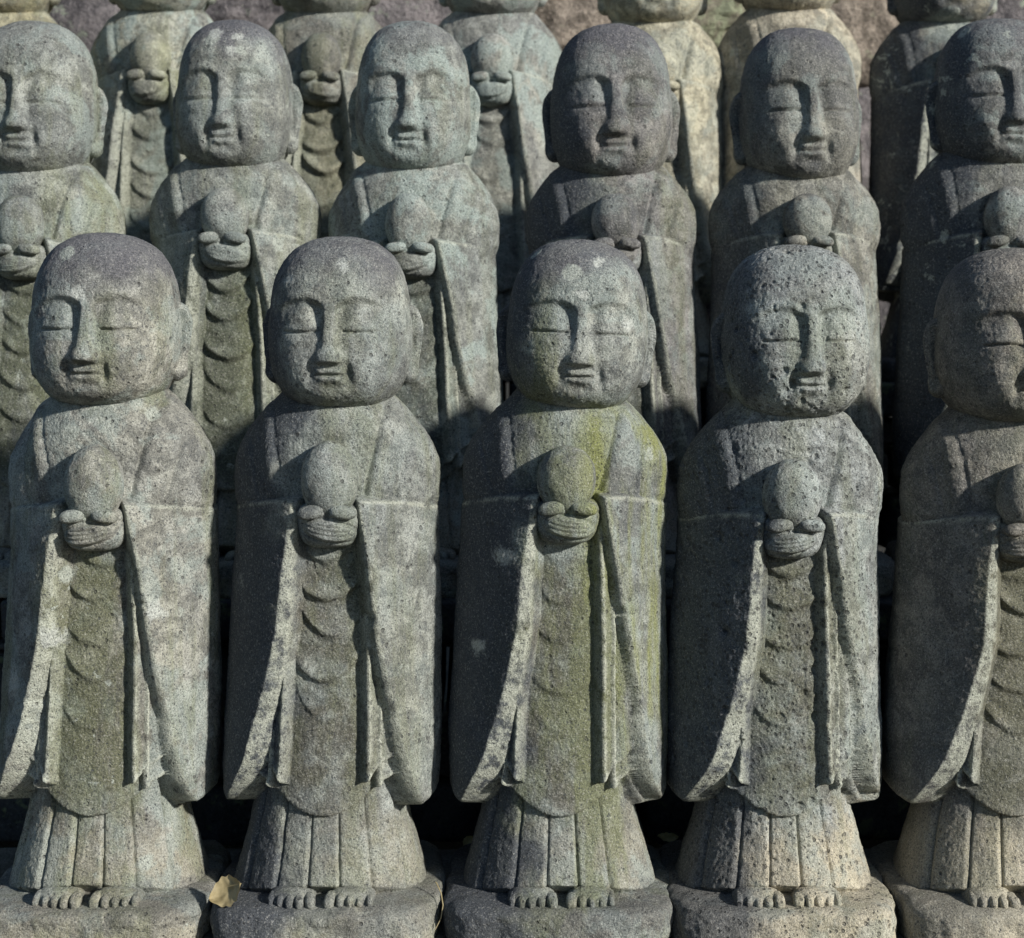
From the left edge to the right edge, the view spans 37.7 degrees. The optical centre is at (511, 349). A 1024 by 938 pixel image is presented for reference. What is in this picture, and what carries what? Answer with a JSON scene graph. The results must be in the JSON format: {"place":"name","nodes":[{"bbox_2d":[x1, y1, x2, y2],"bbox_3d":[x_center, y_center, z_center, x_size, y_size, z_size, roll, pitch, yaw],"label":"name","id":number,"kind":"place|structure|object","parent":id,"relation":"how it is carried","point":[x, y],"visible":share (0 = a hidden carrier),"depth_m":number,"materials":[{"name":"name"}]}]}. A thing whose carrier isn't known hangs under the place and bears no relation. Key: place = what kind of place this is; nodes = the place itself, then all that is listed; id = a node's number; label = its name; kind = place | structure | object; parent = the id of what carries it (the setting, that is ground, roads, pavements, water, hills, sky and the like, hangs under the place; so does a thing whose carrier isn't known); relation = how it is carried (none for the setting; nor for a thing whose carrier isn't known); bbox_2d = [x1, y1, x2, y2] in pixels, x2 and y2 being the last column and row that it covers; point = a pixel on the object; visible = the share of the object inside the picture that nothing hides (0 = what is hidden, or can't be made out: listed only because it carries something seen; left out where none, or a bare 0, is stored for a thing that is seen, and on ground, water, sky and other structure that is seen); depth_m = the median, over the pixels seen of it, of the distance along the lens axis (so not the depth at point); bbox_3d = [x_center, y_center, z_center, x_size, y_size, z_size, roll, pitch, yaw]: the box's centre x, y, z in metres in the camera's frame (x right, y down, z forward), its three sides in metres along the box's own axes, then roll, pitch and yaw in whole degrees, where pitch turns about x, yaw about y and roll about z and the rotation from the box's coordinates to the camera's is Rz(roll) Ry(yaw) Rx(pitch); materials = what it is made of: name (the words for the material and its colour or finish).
{"place":"outdoors","nodes":[
{"label":"outdoors","id":0,"kind":"place"},
{"bbox_2d":[0,382,891,848],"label":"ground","id":1,"kind":"structure","parent":0,"point":[868,844],"depth_m":1.81,"materials":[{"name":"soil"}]},
{"bbox_2d":[0,591,909,845],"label":"terrace steps","id":2,"kind":"structure","parent":1,"relation":"on","point":[442,813],"depth_m":1.76,"materials":[{"name":"stone"}]},
{"bbox_2d":[0,20,126,597],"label":"stone statue","id":3,"kind":"object","parent":2,"relation":"on","point":[56,189],"visible":0.43,"depth_m":1.80,"materials":[{"name":"grey stone"}]},
{"bbox_2d":[149,20,321,597],"bbox_3d":[-0.344,-0.057,1.871,0.228,0.703,0.241,0,0,0],"label":"stone statue","id":4,"kind":"object","parent":2,"relation":"on","point":[235,218],"visible":0.49,"depth_m":1.80,"materials":[{"name":"grey stone"}]},
{"bbox_2d":[328,21,502,597],"bbox_3d":[-0.119,-0.057,1.871,0.229,0.701,0.238,0,0,0],"label":"stone statue","id":5,"kind":"object","parent":2,"relation":"on","point":[414,197],"visible":0.56,"depth_m":1.81,"materials":[{"name":"grey stone"}]},
{"bbox_2d":[525,23,701,598],"bbox_3d":[0.124,-0.055,1.869,0.225,0.698,0.240,0,0,0],"label":"stone statue","id":6,"kind":"object","parent":2,"relation":"on","point":[610,113],"visible":0.48,"depth_m":1.81,"materials":[{"name":"grey stone"}]},
{"bbox_2d":[705,27,894,596],"bbox_3d":[0.350,-0.052,1.871,0.228,0.692,0.232,0,0,0],"label":"stone statue","id":7,"kind":"object","parent":2,"relation":"on","point":[795,115],"visible":0.45,"depth_m":1.81,"materials":[{"name":"grey stone"}]},
{"bbox_2d":[884,18,1023,561],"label":"stone statue","id":8,"kind":"object","parent":2,"relation":"on","point":[964,198],"visible":0.46,"depth_m":1.81,"materials":[{"name":"grey stone"}]},
{"bbox_2d":[503,380,900,547],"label":"terrace steps","id":9,"kind":"structure","parent":1,"relation":"on","point":[889,514],"depth_m":2.12,"materials":[{"name":"stone"}]},
{"bbox_2d":[0,0,60,26],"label":"stone statue","id":10,"kind":"object","parent":9,"relation":"on","point":[11,11],"visible":0.12,"depth_m":2.17,"materials":[{"name":"grey stone"}]},
{"bbox_2d":[90,0,216,244],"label":"stone statue","id":11,"kind":"object","parent":9,"relation":"on","point":[137,49],"visible":0.39,"depth_m":2.16,"materials":[{"name":"grey stone"}]},
{"bbox_2d":[268,0,381,237],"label":"stone statue","id":12,"kind":"object","parent":9,"relation":"on","point":[324,43],"visible":0.34,"depth_m":2.16,"materials":[{"name":"grey stone"}]},
{"bbox_2d":[438,0,561,379],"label":"stone statue","id":13,"kind":"object","parent":9,"relation":"on","point":[511,50],"visible":0.35,"depth_m":2.16,"materials":[{"name":"grey stone"}]},
{"bbox_2d":[597,0,723,388],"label":"stone statue","id":14,"kind":"object","parent":9,"relation":"on","point":[693,59],"visible":0.34,"depth_m":2.16,"materials":[{"name":"grey stone"}]},
{"bbox_2d":[718,0,861,186],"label":"stone statue","id":15,"kind":"object","parent":9,"relation":"on","point":[754,24],"visible":0.17,"depth_m":2.18,"materials":[{"name":"grey stone"}]},
{"bbox_2d":[868,0,996,381],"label":"stone statue","id":16,"kind":"object","parent":9,"relation":"on","point":[903,66],"visible":0.25,"depth_m":2.17,"materials":[{"name":"grey stone"}]},
{"bbox_2d":[0,847,904,937],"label":"stone paving","id":17,"kind":"structure","parent":0,"point":[7,856],"depth_m":1.73,"materials":[{"name":"grey stone"}]},
{"bbox_2d":[0,232,231,937],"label":"stone statue","id":18,"kind":"object","parent":17,"relation":"on","point":[111,715],"visible":0.98,"depth_m":1.50,"materials":[{"name":"grey stone"}]},
{"bbox_2d":[210,236,446,937],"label":"stone statue","id":19,"kind":"object","parent":17,"relation":"on","point":[332,737],"visible":0.98,"depth_m":1.50,"materials":[{"name":"grey stone"}]},
{"bbox_2d":[209,875,241,906],"bbox_3d":[-0.280,0.531,1.471,0.036,0.031,0.009,-30,-32,7],"label":"fallen leaf","id":20,"kind":"object","parent":19,"relation":"on","point":[225,891],"visible":1,"depth_m":1.47,"materials":[{"name":"beige plant"}]},
{"bbox_2d":[435,882,443,929],"bbox_3d":[-0.072,0.549,1.483,0.009,0.035,0.035,0,0,0],"label":"dry twig","id":21,"kind":"object","parent":17,"relation":"on","point":[442,903],"visible":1,"depth_m":1.48,"materials":[{"name":"brown plant"}]},
{"bbox_2d":[463,836,472,845],"bbox_3d":[-0.050,0.557,1.699,0.009,0.011,0.019,0,0,43],"label":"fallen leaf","id":22,"kind":"object","parent":17,"relation":"on","point":[467,840],"visible":0.57,"depth_m":1.70,"materials":[{"name":"black plant"}]},
{"bbox_2d":[442,239,672,937],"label":"stone statue","id":23,"kind":"object","parent":17,"relation":"on","point":[558,725],"visible":1,"depth_m":1.50,"materials":[{"name":"grey stone"}]},
{"bbox_2d":[657,832,678,841],"bbox_3d":[0.176,0.552,1.699,0.026,0.009,0.010,0,0,-17],"label":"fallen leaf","id":24,"kind":"object","parent":17,"relation":"on","point":[667,837],"visible":1,"depth_m":1.70,"materials":[{"name":"black plant"}]},
{"bbox_2d":[659,244,897,937],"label":"stone statue","id":25,"kind":"object","parent":17,"relation":"on","point":[774,760],"visible":0.96,"depth_m":1.50,"materials":[{"name":"grey stone"}]},
{"bbox_2d":[868,248,1023,937],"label":"stone statue","id":26,"kind":"object","parent":17,"relation":"on","point":[949,863],"visible":0.96,"depth_m":1.50,"materials":[{"name":"grey stone"}]},
{"bbox_2d":[49,0,1023,382],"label":"rock wall","id":27,"kind":"structure","parent":0,"point":[869,24],"depth_m":2.47,"materials":[{"name":"grey stone"}]}
]}

